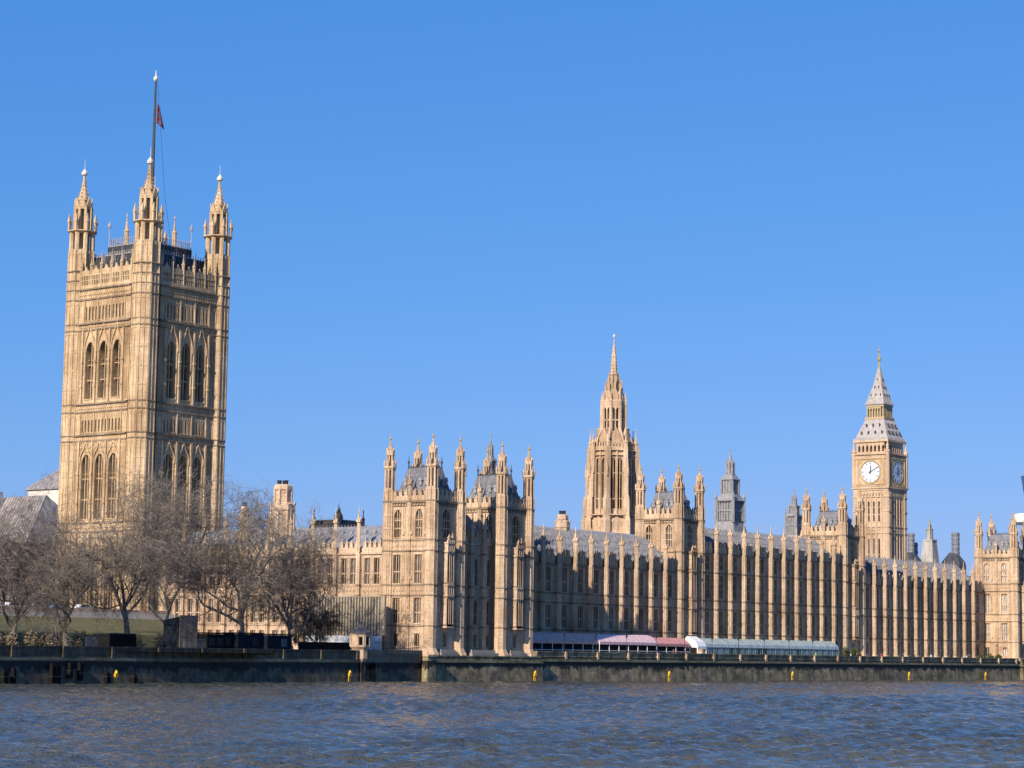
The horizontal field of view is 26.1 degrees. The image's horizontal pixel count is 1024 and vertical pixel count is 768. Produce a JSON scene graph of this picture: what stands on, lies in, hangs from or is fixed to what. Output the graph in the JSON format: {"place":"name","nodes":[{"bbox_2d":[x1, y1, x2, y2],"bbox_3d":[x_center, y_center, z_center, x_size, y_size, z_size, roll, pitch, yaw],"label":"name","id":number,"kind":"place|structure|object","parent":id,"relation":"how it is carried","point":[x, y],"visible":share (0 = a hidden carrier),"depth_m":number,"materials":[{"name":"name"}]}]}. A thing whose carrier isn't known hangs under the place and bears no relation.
{"place":"outdoors","nodes":[
{"label":"outdoors","id":0,"kind":"place"},
{"bbox_2d":[0,615,275,654],"bbox_3d":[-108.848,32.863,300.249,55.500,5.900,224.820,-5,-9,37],"label":"grass bank","id":1,"kind":"structure","parent":0,"point":[87,625],"depth_m":367.38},
{"bbox_2d":[0,482,115,635],"bbox_3d":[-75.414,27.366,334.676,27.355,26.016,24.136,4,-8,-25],"label":"bare tree","id":2,"kind":"object","parent":1,"relation":"on","point":[5,541],"visible":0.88,"depth_m":333.36,"materials":[{"name":"brown plant"}]},
{"bbox_2d":[0,630,162,646],"bbox_3d":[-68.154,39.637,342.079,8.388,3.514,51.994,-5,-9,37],"label":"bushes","id":3,"kind":"object","parent":1,"relation":"on","point":[11,638],"visible":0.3,"depth_m":336.85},
{"bbox_2d":[0,511,166,645],"bbox_3d":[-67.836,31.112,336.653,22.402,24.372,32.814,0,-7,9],"label":"bare tree","id":4,"kind":"object","parent":1,"relation":"on","point":[57,595],"visible":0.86,"depth_m":333.75,"materials":[{"name":"brown plant"}]},
{"bbox_2d":[0,606,173,619],"bbox_3d":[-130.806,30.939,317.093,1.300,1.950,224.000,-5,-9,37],"label":"garden wall","id":5,"kind":"structure","parent":1,"relation":"on","point":[109,613],"depth_m":391.27,"materials":[{"name":"brick"}]},
{"bbox_2d":[4,458,202,632],"bbox_3d":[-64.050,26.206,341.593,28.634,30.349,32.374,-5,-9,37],"label":"bare tree","id":6,"kind":"object","parent":1,"relation":"on","point":[150,564],"visible":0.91,"depth_m":342.71,"materials":[{"name":"brown plant"}]},
{"bbox_2d":[96,633,136,646],"bbox_3d":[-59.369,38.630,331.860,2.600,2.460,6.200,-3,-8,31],"label":"dark container","id":7,"kind":"object","parent":1,"relation":"on","point":[117,639],"visible":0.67,"depth_m":330.18,"materials":[{"name":"black metal"}]},
{"bbox_2d":[68,457,283,646],"bbox_3d":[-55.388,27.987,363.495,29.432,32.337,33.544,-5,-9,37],"label":"bare tree","id":8,"kind":"object","parent":1,"relation":"on","point":[202,556],"visible":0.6,"depth_m":361.13,"materials":[{"name":"brown plant"}]},
{"bbox_2d":[158,507,382,648],"bbox_3d":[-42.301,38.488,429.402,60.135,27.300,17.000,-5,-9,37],"label":"palace wing","id":9,"kind":"structure","parent":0,"point":[362,546],"depth_m":419.69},
{"bbox_2d":[207,598,213,622],"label":"window","id":10,"kind":"structure","parent":9,"relation":"in","point":[211,613],"depth_m":432.48,"materials":[{"name":"beige stone"}]},
{"bbox_2d":[270,480,295,539],"bbox_3d":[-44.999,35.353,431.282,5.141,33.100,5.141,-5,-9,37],"label":"stone chimney","id":11,"kind":"object","parent":9,"relation":"on","point":[279,487],"visible":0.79,"depth_m":431.29,"materials":[{"name":"stone"}]},
{"bbox_2d":[340,557,346,584],"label":"window","id":12,"kind":"structure","parent":9,"relation":"in","point":[344,560],"depth_m":412.27,"materials":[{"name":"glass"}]},
{"bbox_2d":[349,557,355,584],"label":"window","id":13,"kind":"structure","parent":9,"relation":"in","point":[353,560],"depth_m":410.97,"materials":[{"name":"beige stone"}]},
{"bbox_2d":[363,557,370,584],"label":"window","id":14,"kind":"structure","parent":9,"relation":"in","point":[368,561],"depth_m":408.77,"materials":[{"name":"beige glass"}]},
{"bbox_2d":[372,557,379,584],"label":"window","id":15,"kind":"structure","parent":9,"relation":"in","point":[377,581],"depth_m":407.37,"materials":[{"name":"beige glass"}]},
{"bbox_2d":[0,680,1023,767],"bbox_3d":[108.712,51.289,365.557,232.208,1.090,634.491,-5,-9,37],"label":"river water","id":16,"kind":"structure","parent":0,"point":[721,724],"depth_m":163.21,"materials":[{"name":"liquid"}]},
{"bbox_2d":[420,654,436,680],"bbox_3d":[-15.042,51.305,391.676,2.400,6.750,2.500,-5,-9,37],"label":"pier","id":17,"kind":"structure","parent":16,"relation":"in","point":[428,666],"depth_m":390.91,"materials":[{"name":"stone"}]},
{"bbox_2d":[436,655,542,680],"bbox_3d":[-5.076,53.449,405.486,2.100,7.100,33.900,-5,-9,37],"label":"river wall","id":18,"kind":"structure","parent":16,"relation":"in","point":[485,668],"depth_m":405.57,"materials":[{"name":"stone"}]},
{"bbox_2d":[534,651,1019,680],"bbox_3d":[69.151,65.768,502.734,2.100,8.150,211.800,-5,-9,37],"label":"river wall","id":19,"kind":"structure","parent":16,"relation":"in","point":[591,666],"depth_m":482.21,"materials":[{"name":"stone"}]},
{"bbox_2d":[1019,659,1023,679],"bbox_3d":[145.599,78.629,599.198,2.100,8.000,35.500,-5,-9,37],"label":"river wall","id":20,"kind":"structure","parent":16,"relation":"in","point":[1021,667],"depth_m":585.34,"materials":[{"name":"stone"}]},
{"bbox_2d":[0,0,1023,575],"label":"sky","id":21,"kind":"structure","parent":0,"point":[447,217],"materials":[{"name":"blue"}]},
{"bbox_2d":[534,526,634,536],"bbox_3d":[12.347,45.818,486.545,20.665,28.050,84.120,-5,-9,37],"label":"palace range","id":22,"kind":"structure","parent":0,"point":[599,532],"depth_m":494.65,"materials":[{"name":"stone"}]},
{"bbox_2d":[921,517,938,562],"bbox_3d":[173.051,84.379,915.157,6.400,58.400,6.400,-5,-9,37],"label":"pale tower","id":23,"kind":"structure","parent":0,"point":[929,551],"depth_m":915.60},
{"label":"ground","id":24,"kind":"structure","parent":0,"visible":0},
{"bbox_2d":[0,492,57,605],"bbox_3d":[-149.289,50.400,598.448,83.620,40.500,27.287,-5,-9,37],"label":"building","id":25,"kind":"structure","parent":24,"relation":"on","point":[52,504],"depth_m":574.58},
{"bbox_2d":[26,469,58,504],"bbox_3d":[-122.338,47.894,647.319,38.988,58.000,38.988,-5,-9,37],"label":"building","id":26,"kind":"structure","parent":24,"relation":"on","point":[46,483],"depth_m":635.83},
{"bbox_2d":[55,71,232,610],"bbox_3d":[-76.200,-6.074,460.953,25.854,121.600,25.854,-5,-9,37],"label":"great tower","id":27,"kind":"structure","parent":24,"relation":"on","point":[145,352],"depth_m":452.20,"materials":[{"name":"beige stone"}]},
{"bbox_2d":[79,455,89,519],"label":"window","id":28,"kind":"structure","parent":27,"relation":"in","point":[86,476],"depth_m":451.25,"materials":[{"name":"beige glass"}]},
{"bbox_2d":[83,344,93,399],"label":"window","id":29,"kind":"structure","parent":27,"relation":"in","point":[90,381],"depth_m":454.23,"materials":[{"name":"beige stone"}]},
{"bbox_2d":[89,543,100,608],"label":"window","id":30,"kind":"structure","parent":27,"relation":"in","point":[91,543],"depth_m":446.21,"materials":[{"name":"glass"}]},
{"bbox_2d":[92,454,102,519],"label":"window","id":31,"kind":"structure","parent":27,"relation":"in","point":[100,465],"depth_m":448.83,"materials":[{"name":"beige stone"}]},
{"bbox_2d":[96,341,106,398],"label":"window","id":32,"kind":"structure","parent":27,"relation":"in","point":[104,364],"depth_m":451.69,"materials":[{"name":"beige glass"}]},
{"bbox_2d":[103,544,112,607],"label":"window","id":33,"kind":"structure","parent":27,"relation":"in","point":[110,595],"depth_m":443.71,"materials":[{"name":"glass"}]},
{"bbox_2d":[106,453,116,518],"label":"window","id":34,"kind":"structure","parent":27,"relation":"in","point":[114,458],"depth_m":446.43,"materials":[{"name":"beige glass"}]},
{"bbox_2d":[110,341,120,397],"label":"window","id":35,"kind":"structure","parent":27,"relation":"in","point":[117,379],"depth_m":449.27,"materials":[{"name":"beige glass"}]},
{"bbox_2d":[156,103,163,128],"bbox_3d":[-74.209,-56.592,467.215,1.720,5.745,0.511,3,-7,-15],"label":"flag","id":36,"kind":"object","parent":27,"relation":"attached to","point":[159,121],"visible":1,"depth_m":467.12,"materials":[{"name":"fabric"}]},
{"bbox_2d":[162,455,172,520],"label":"window","id":37,"kind":"structure","parent":27,"relation":"in","point":[166,460],"depth_m":447.96,"materials":[{"name":"glass"}]},
{"bbox_2d":[165,341,176,399],"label":"window","id":38,"kind":"structure","parent":27,"relation":"in","point":[168,370],"depth_m":450.70,"materials":[{"name":"glass"}]},
{"bbox_2d":[176,456,187,519],"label":"window","id":39,"kind":"structure","parent":27,"relation":"in","point":[181,459],"depth_m":451.14,"materials":[{"name":"glass"}]},
{"bbox_2d":[180,344,191,401],"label":"window","id":40,"kind":"structure","parent":27,"relation":"in","point":[183,382],"depth_m":453.90,"materials":[{"name":"glass"}]},
{"bbox_2d":[190,458,201,521],"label":"window","id":41,"kind":"structure","parent":27,"relation":"in","point":[195,464],"depth_m":454.12,"materials":[{"name":"glass"}]},
{"bbox_2d":[194,347,205,403],"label":"window","id":42,"kind":"structure","parent":27,"relation":"in","point":[197,384],"depth_m":457.01,"materials":[{"name":"black glass"}]},
{"bbox_2d":[163,615,197,647],"bbox_3d":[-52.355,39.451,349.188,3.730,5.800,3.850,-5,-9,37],"label":"site screen","id":43,"kind":"object","parent":24,"relation":"on","point":[179,631],"visible":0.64,"depth_m":347.87,"materials":[{"name":"grey wood"}]},
{"bbox_2d":[197,632,234,647],"bbox_3d":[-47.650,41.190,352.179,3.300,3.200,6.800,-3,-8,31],"label":"site cabin","id":44,"kind":"object","parent":24,"relation":"on","point":[217,640],"visible":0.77,"depth_m":350.44,"materials":[{"name":"black metal"}]},
{"bbox_2d":[138,478,331,632],"bbox_3d":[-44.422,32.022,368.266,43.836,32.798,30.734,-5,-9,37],"label":"bare tree","id":45,"kind":"object","parent":24,"relation":"on","point":[248,591],"visible":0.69,"depth_m":367.54,"materials":[{"name":"brown plant"}]},
{"bbox_2d":[223,632,264,648],"bbox_3d":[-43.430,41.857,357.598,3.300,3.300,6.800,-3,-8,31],"label":"site cabin","id":46,"kind":"object","parent":24,"relation":"on","point":[248,640],"visible":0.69,"depth_m":356.24,"materials":[{"name":"black metal"}]},
{"bbox_2d":[263,634,292,648],"bbox_3d":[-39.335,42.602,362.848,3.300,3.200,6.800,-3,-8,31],"label":"site cabin","id":47,"kind":"object","parent":24,"relation":"on","point":[275,641],"visible":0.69,"depth_m":361.53,"materials":[{"name":"black metal"}]},
{"bbox_2d":[204,501,353,648],"bbox_3d":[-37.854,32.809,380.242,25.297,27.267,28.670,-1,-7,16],"label":"bare tree","id":48,"kind":"object","parent":24,"relation":"on","point":[288,622],"visible":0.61,"depth_m":378.83,"materials":[{"name":"brown plant"}]},
{"bbox_2d":[275,598,351,646],"bbox_3d":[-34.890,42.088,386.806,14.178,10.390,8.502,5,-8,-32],"label":"bare tree","id":49,"kind":"object","parent":24,"relation":"on","point":[321,625],"visible":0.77,"depth_m":386.49,"materials":[{"name":"brown plant"}]},
{"bbox_2d":[298,642,350,649],"bbox_3d":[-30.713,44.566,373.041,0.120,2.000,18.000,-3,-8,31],"label":"boundary fence","id":50,"kind":"object","parent":24,"relation":"on","point":[326,645],"visible":0.59,"depth_m":371.68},
{"bbox_2d":[309,506,364,528],"bbox_3d":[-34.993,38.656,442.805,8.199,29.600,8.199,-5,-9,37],"label":"iron roof turret","id":51,"kind":"object","parent":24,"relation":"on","point":[343,523],"visible":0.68,"depth_m":441.65,"materials":[{"name":"metal"}]},
{"bbox_2d":[306,596,385,649],"bbox_3d":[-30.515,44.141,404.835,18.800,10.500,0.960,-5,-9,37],"label":"site hoarding","id":52,"kind":"object","parent":24,"relation":"on","point":[369,612],"visible":0.36,"depth_m":402.48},
{"bbox_2d":[381,429,535,656],"bbox_3d":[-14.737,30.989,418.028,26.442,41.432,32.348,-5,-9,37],"label":"palace pavilion","id":53,"kind":"structure","parent":24,"relation":"on","point":[457,572],"depth_m":406.37,"materials":[{"name":"stone"}]},
{"bbox_2d":[391,632,398,646],"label":"window","id":54,"kind":"structure","parent":53,"relation":"in","point":[395,635],"depth_m":402.82,"materials":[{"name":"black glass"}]},
{"bbox_2d":[391,597,399,623],"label":"window","id":55,"kind":"structure","parent":53,"relation":"in","point":[396,613],"depth_m":403.31,"materials":[{"name":"beige glass"}]},
{"bbox_2d":[392,554,400,583],"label":"window","id":56,"kind":"structure","parent":53,"relation":"in","point":[397,572],"depth_m":404.30,"materials":[{"name":"beige glass"}]},
{"bbox_2d":[393,509,401,538],"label":"window","id":57,"kind":"structure","parent":53,"relation":"in","point":[398,520],"depth_m":405.29,"materials":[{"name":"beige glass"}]},
{"bbox_2d":[413,633,419,646],"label":"window","id":58,"kind":"structure","parent":53,"relation":"in","point":[417,636],"depth_m":399.59,"materials":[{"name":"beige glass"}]},
{"bbox_2d":[412,597,421,623],"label":"window","id":59,"kind":"structure","parent":53,"relation":"in","point":[417,612],"depth_m":400.37,"materials":[{"name":"beige glass"}]},
{"bbox_2d":[413,553,422,583],"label":"window","id":60,"kind":"structure","parent":53,"relation":"in","point":[418,571],"depth_m":401.25,"materials":[{"name":"beige glass"}]},
{"bbox_2d":[414,508,422,537],"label":"window","id":61,"kind":"structure","parent":53,"relation":"in","point":[419,519],"depth_m":402.13,"materials":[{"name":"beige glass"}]},
{"bbox_2d":[442,510,450,538],"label":"window","id":62,"kind":"structure","parent":53,"relation":"in","point":[445,520],"depth_m":403.51,"materials":[{"name":"beige glass"}]},
{"bbox_2d":[473,599,477,625],"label":"window","id":63,"kind":"structure","parent":53,"relation":"in","point":[474,599],"depth_m":411.77,"materials":[{"name":"beige glass"}]},
{"bbox_2d":[474,558,478,586],"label":"window","id":64,"kind":"structure","parent":53,"relation":"in","point":[475,561],"depth_m":412.37,"materials":[{"name":"beige glass"}]},
{"bbox_2d":[487,559,490,587],"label":"window","id":65,"kind":"structure","parent":53,"relation":"in","point":[487,559],"depth_m":415.61,"materials":[{"name":"beige glass"}]},
{"bbox_2d":[487,515,492,542],"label":"window","id":66,"kind":"structure","parent":53,"relation":"in","point":[490,520],"depth_m":418.15,"materials":[{"name":"beige glass"}]},
{"bbox_2d":[512,517,519,543],"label":"window","id":67,"kind":"structure","parent":53,"relation":"in","point":[514,522],"depth_m":419.89,"materials":[{"name":"beige glass"}]},
{"bbox_2d":[480,434,496,474],"bbox_3d":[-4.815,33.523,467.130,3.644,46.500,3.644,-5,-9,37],"label":"vent tower","id":68,"kind":"structure","parent":24,"relation":"on","point":[492,457],"depth_m":468.94,"materials":[{"name":"metal"}]},
{"bbox_2d":[554,511,570,530],"bbox_3d":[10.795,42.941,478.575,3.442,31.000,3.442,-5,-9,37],"label":"stone chimney","id":69,"kind":"object","parent":24,"relation":"on","point":[562,521],"visible":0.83,"depth_m":479.09,"materials":[{"name":"stone"}]},
{"bbox_2d":[533,523,675,652],"bbox_3d":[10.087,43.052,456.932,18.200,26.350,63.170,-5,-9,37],"label":"palace wing","id":70,"kind":"structure","parent":24,"relation":"on","point":[592,583],"depth_m":455.92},
{"bbox_2d":[545,603,550,628],"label":"window","id":71,"kind":"structure","parent":70,"relation":"in","point":[546,606],"depth_m":440.58,"materials":[{"name":"beige glass"}]},
{"bbox_2d":[545,566,551,591],"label":"window","id":72,"kind":"structure","parent":70,"relation":"in","point":[547,568],"depth_m":441.66,"materials":[{"name":"beige glass"}]},
{"bbox_2d":[561,604,567,628],"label":"window","id":73,"kind":"structure","parent":70,"relation":"in","point":[563,607],"depth_m":444.90,"materials":[{"name":"beige glass"}]},
{"bbox_2d":[562,567,567,592],"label":"window","id":74,"kind":"structure","parent":70,"relation":"in","point":[563,569],"depth_m":445.88,"materials":[{"name":"beige glass"}]},
{"bbox_2d":[577,605,583,628],"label":"window","id":75,"kind":"structure","parent":70,"relation":"in","point":[579,606],"depth_m":449.27,"materials":[{"name":"beige glass"}]},
{"bbox_2d":[578,568,583,593],"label":"window","id":76,"kind":"structure","parent":70,"relation":"in","point":[580,569],"depth_m":450.15,"materials":[{"name":"beige glass"}]},
{"bbox_2d":[593,605,598,629],"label":"window","id":77,"kind":"structure","parent":70,"relation":"in","point":[594,608],"depth_m":453.35,"materials":[{"name":"beige glass"}]},
{"bbox_2d":[594,569,598,594],"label":"window","id":78,"kind":"structure","parent":70,"relation":"in","point":[595,571],"depth_m":454.46,"materials":[{"name":"beige glass"}]},
{"bbox_2d":[609,606,613,629],"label":"window","id":79,"kind":"structure","parent":70,"relation":"in","point":[610,621],"depth_m":457.80,"materials":[{"name":"glass"}]},
{"bbox_2d":[609,570,614,594],"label":"window","id":80,"kind":"structure","parent":70,"relation":"in","point":[611,571],"depth_m":458.69,"materials":[{"name":"beige stone"}]},
{"bbox_2d":[624,607,628,630],"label":"window","id":81,"kind":"structure","parent":70,"relation":"in","point":[625,608],"depth_m":462.06,"materials":[{"name":"glass"}]},
{"bbox_2d":[624,571,629,595],"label":"window","id":82,"kind":"structure","parent":70,"relation":"in","point":[625,573],"depth_m":462.97,"materials":[{"name":"beige stone"}]},
{"bbox_2d":[639,607,643,630],"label":"window","id":83,"kind":"structure","parent":70,"relation":"in","point":[640,622],"depth_m":466.37,"materials":[{"name":"glass"}]},
{"bbox_2d":[639,572,643,596],"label":"window","id":84,"kind":"structure","parent":70,"relation":"in","point":[640,574],"depth_m":467.17,"materials":[{"name":"beige stone"}]},
{"bbox_2d":[653,608,657,631],"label":"window","id":85,"kind":"structure","parent":70,"relation":"in","point":[654,609],"depth_m":470.60,"materials":[{"name":"beige glass"}]},
{"bbox_2d":[581,334,640,534],"bbox_3d":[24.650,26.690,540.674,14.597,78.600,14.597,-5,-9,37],"label":"spired tower","id":86,"kind":"structure","parent":24,"relation":"on","point":[612,468],"depth_m":537.40,"materials":[{"name":"stone"}]},
{"bbox_2d":[595,458,598,509],"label":"window","id":87,"kind":"structure","parent":86,"relation":"in","point":[598,458],"depth_m":537.58,"materials":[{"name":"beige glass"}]},
{"bbox_2d":[601,457,604,498],"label":"window","id":88,"kind":"structure","parent":86,"relation":"in","point":[601,457],"depth_m":537.05,"materials":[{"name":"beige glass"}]},
{"bbox_2d":[610,458,615,508],"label":"window","id":89,"kind":"structure","parent":86,"relation":"in","point":[613,477],"depth_m":536.13,"materials":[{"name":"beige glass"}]},
{"bbox_2d":[617,457,622,509],"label":"window","id":90,"kind":"structure","parent":86,"relation":"in","point":[620,462],"depth_m":536.40,"materials":[{"name":"beige glass"}]},
{"bbox_2d":[635,465,704,653],"bbox_3d":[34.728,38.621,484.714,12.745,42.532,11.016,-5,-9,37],"label":"palace tower","id":91,"kind":"structure","parent":24,"relation":"on","point":[676,519],"depth_m":481.75,"materials":[{"name":"stone"}]},
{"bbox_2d":[645,524,652,543],"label":"window","id":92,"kind":"structure","parent":91,"relation":"in","point":[650,529],"depth_m":484.00,"materials":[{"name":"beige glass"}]},
{"bbox_2d":[665,524,672,547],"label":"window","id":93,"kind":"structure","parent":91,"relation":"in","point":[669,533],"depth_m":480.70,"materials":[{"name":"beige glass"}]},
{"bbox_2d":[687,526,691,548],"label":"window","id":94,"kind":"structure","parent":91,"relation":"in","point":[689,534],"depth_m":482.70,"materials":[{"name":"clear glass"}]},
{"bbox_2d":[714,449,746,532],"bbox_3d":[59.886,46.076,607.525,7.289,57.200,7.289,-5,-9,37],"label":"vent tower","id":95,"kind":"structure","parent":24,"relation":"on","point":[730,503],"depth_m":607.83,"materials":[{"name":"metal"}]},
{"bbox_2d":[705,520,840,655],"bbox_3d":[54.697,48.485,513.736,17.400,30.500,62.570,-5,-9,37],"label":"palace wing","id":96,"kind":"structure","parent":24,"relation":"on","point":[761,586],"depth_m":508.76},
{"bbox_2d":[705,610,709,632],"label":"window","id":97,"kind":"structure","parent":96,"relation":"in","point":[706,624],"depth_m":486.61,"materials":[{"name":"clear glass"}]},
{"bbox_2d":[705,574,709,598],"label":"window","id":98,"kind":"structure","parent":96,"relation":"in","point":[706,576],"depth_m":487.56,"materials":[{"name":"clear glass"}]},
{"bbox_2d":[746,611,750,633],"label":"window","id":99,"kind":"structure","parent":96,"relation":"in","point":[747,625],"depth_m":499.98,"materials":[{"name":"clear glass"}]},
{"bbox_2d":[746,576,750,600],"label":"window","id":100,"kind":"structure","parent":96,"relation":"in","point":[747,576],"depth_m":500.95,"materials":[{"name":"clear glass"}]},
{"bbox_2d":[799,614,802,635],"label":"window","id":101,"kind":"structure","parent":96,"relation":"in","point":[800,626],"depth_m":518.37,"materials":[{"name":"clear glass"}]},
{"bbox_2d":[801,484,865,655],"bbox_3d":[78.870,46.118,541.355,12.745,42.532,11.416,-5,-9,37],"label":"palace tower","id":102,"kind":"structure","parent":24,"relation":"on","point":[849,538],"depth_m":538.21,"materials":[{"name":"stone"}]},
{"bbox_2d":[851,349,907,560],"bbox_3d":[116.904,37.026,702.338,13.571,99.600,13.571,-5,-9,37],"label":"clock tower","id":103,"kind":"structure","parent":24,"relation":"on","point":[879,469],"depth_m":699.08,"materials":[{"name":"stone"}]},
{"bbox_2d":[907,533,920,561],"bbox_3d":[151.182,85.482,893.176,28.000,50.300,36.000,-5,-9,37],"label":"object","id":104,"kind":"structure","parent":24,"relation":"on","point":[912,553],"depth_m":892.53,"materials":[{"name":"metal"}]},
{"bbox_2d":[865,554,984,657],"bbox_3d":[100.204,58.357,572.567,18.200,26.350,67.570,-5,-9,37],"label":"palace wing","id":105,"kind":"structure","parent":24,"relation":"on","point":[911,605],"depth_m":566.48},
{"bbox_2d":[942,533,970,576],"bbox_3d":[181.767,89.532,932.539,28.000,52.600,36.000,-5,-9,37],"label":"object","id":106,"kind":"structure","parent":24,"relation":"on","point":[954,557],"depth_m":923.00,"materials":[{"name":"metal"}]},
{"bbox_2d":[970,509,1023,663],"bbox_3d":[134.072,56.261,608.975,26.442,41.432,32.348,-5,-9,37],"label":"palace pavilion","id":107,"kind":"structure","parent":24,"relation":"on","point":[999,566],"depth_m":592.90,"materials":[{"name":"stone"}]},
{"bbox_2d":[983,563,989,582],"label":"window","id":108,"kind":"structure","parent":107,"relation":"in","point":[986,569],"depth_m":596.21,"materials":[{"name":"beige glass"}]},
{"bbox_2d":[984,593,989,613],"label":"window","id":109,"kind":"structure","parent":107,"relation":"in","point":[987,595],"depth_m":595.19,"materials":[{"name":"beige glass"}]},
{"bbox_2d":[984,622,990,640],"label":"window","id":110,"kind":"structure","parent":107,"relation":"in","point":[987,624],"depth_m":594.32,"materials":[{"name":"beige glass"}]},
{"bbox_2d":[1000,563,1006,582],"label":"window","id":111,"kind":"structure","parent":107,"relation":"in","point":[1004,568],"depth_m":593.16,"materials":[{"name":"beige glass"}]},
{"bbox_2d":[1001,623,1007,640],"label":"window","id":112,"kind":"structure","parent":107,"relation":"in","point":[1004,626],"depth_m":591.42,"materials":[{"name":"beige glass"}]},
{"bbox_2d":[1001,593,1007,613],"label":"window","id":113,"kind":"structure","parent":107,"relation":"in","point":[1004,595],"depth_m":592.14,"materials":[{"name":"beige glass"}]},
{"bbox_2d":[1014,476,1023,524],"bbox_3d":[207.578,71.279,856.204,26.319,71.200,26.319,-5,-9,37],"label":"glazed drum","id":114,"kind":"object","parent":24,"relation":"on","point":[1019,518],"visible":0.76,"depth_m":854.54,"materials":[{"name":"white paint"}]},
{"label":"terrace","id":115,"kind":"structure","parent":0,"visible":0},
{"bbox_2d":[533,632,597,652],"bbox_3d":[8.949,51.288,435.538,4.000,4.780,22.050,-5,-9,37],"label":"terrace awning","id":116,"kind":"object","parent":115,"relation":"on","point":[557,641],"visible":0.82,"depth_m":435.19,"materials":[{"name":"purple fabric"}]},
{"bbox_2d":[592,634,656,652],"bbox_3d":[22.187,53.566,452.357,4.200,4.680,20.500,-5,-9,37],"label":"terrace awning","id":117,"kind":"object","parent":115,"relation":"on","point":[617,643],"visible":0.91,"depth_m":451.32,"materials":[{"name":"pink fabric"}]},
{"bbox_2d":[652,637,689,652],"bbox_3d":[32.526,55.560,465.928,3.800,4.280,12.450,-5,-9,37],"label":"terrace awning","id":118,"kind":"object","parent":115,"relation":"on","point":[666,645],"visible":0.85,"depth_m":465.15,"materials":[{"name":"pink fabric"}]},
{"bbox_2d":[685,636,705,652],"bbox_3d":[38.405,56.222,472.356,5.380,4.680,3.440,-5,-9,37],"label":"gable tent","id":119,"kind":"object","parent":115,"relation":"on","point":[696,642],"visible":0.68,"depth_m":470.90,"materials":[{"name":"white fabric"}]},
{"bbox_2d":[700,638,838,655],"bbox_3d":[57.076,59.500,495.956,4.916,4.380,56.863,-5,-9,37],"label":"glass marquee","id":120,"kind":"object","parent":115,"relation":"on","point":[753,646],"visible":0.74,"depth_m":493.41},
{"bbox_2d":[842,647,861,655],"bbox_3d":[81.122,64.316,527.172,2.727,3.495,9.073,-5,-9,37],"label":"shrub","id":121,"kind":"object","parent":115,"relation":"on","point":[854,651],"visible":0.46,"depth_m":526.60,"materials":[{"name":"green plant"}]},
{"bbox_2d":[976,653,1001,657],"bbox_3d":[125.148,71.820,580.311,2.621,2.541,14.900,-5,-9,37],"label":"hedge","id":122,"kind":"object","parent":115,"relation":"on","point":[989,655],"visible":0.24,"depth_m":580.87,"materials":[{"name":"green plant"}]},
{"bbox_3d":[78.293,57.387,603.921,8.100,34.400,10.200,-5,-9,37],"label":"gabled block","id":123,"kind":"object","parent":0,"visible":0},
{"bbox_2d":[784,490,801,535],"bbox_3d":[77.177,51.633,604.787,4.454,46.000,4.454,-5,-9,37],"label":"vent tower","id":124,"kind":"structure","parent":123,"relation":"on","point":[793,519],"depth_m":605.63,"materials":[{"name":"metal"}]},
{"label":"river","id":125,"kind":"structure","parent":0,"visible":0},
{"bbox_2d":[0,645,358,683],"bbox_3d":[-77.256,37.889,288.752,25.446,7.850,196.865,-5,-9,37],"label":"embankment wall","id":126,"kind":"structure","parent":125,"relation":"in","point":[30,664],"depth_m":332.81,"materials":[{"name":"stone"}]},
{"bbox_2d":[0,671,8,683],"bbox_3d":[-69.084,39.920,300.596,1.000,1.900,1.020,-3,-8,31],"label":"timber fender","id":127,"kind":"object","parent":126,"relation":"attached to","point":[4,676],"visible":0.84,"depth_m":300.21,"materials":[{"name":"black wood"}]},
{"bbox_2d":[10,668,16,683],"bbox_3d":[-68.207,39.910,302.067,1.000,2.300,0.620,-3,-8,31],"label":"timber fender","id":128,"kind":"object","parent":126,"relation":"attached to","point":[13,676],"visible":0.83,"depth_m":301.78,"materials":[{"name":"black wood"}]},
{"bbox_2d":[49,663,54,683],"bbox_3d":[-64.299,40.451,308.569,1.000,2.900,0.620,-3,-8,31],"label":"timber fender","id":129,"kind":"object","parent":126,"relation":"attached to","point":[51,672],"visible":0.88,"depth_m":308.32,"materials":[{"name":"black wood"}]},
{"bbox_2d":[54,665,61,683],"bbox_3d":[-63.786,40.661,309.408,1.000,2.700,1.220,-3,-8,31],"label":"timber fender","id":130,"kind":"object","parent":126,"relation":"attached to","point":[57,679],"visible":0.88,"depth_m":309.07,"materials":[{"name":"black wood"}]},
{"bbox_2d":[67,663,73,678],"bbox_3d":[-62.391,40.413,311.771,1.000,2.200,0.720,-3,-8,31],"label":"timber fender","id":131,"kind":"object","parent":126,"relation":"attached to","point":[70,670],"visible":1,"depth_m":311.48,"materials":[{"name":"black wood"}]},
{"bbox_2d":[77,663,83,680],"bbox_3d":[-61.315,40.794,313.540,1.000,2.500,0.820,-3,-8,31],"label":"timber fender","id":132,"kind":"object","parent":126,"relation":"attached to","point":[80,669],"visible":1,"depth_m":313.22,"materials":[{"name":"black wood"}]},
{"bbox_2d":[104,672,111,682],"bbox_3d":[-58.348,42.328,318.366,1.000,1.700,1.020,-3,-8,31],"label":"timber fender","id":133,"kind":"object","parent":126,"relation":"attached to","point":[107,677],"visible":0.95,"depth_m":317.98,"materials":[{"name":"black wood"}]},
{"bbox_2d":[350,642,422,681],"bbox_3d":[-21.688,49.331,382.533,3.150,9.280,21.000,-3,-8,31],"label":"embankment wall","id":134,"kind":"structure","parent":125,"relation":"in","point":[385,665],"depth_m":383.14,"materials":[{"name":"stone"}]},
{"bbox_2d":[348,621,371,680],"bbox_3d":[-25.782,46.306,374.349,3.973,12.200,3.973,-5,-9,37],"label":"stone kiosk","id":135,"kind":"object","parent":134,"relation":"on","point":[360,637],"visible":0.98,"depth_m":373.33,"materials":[{"name":"stone"}]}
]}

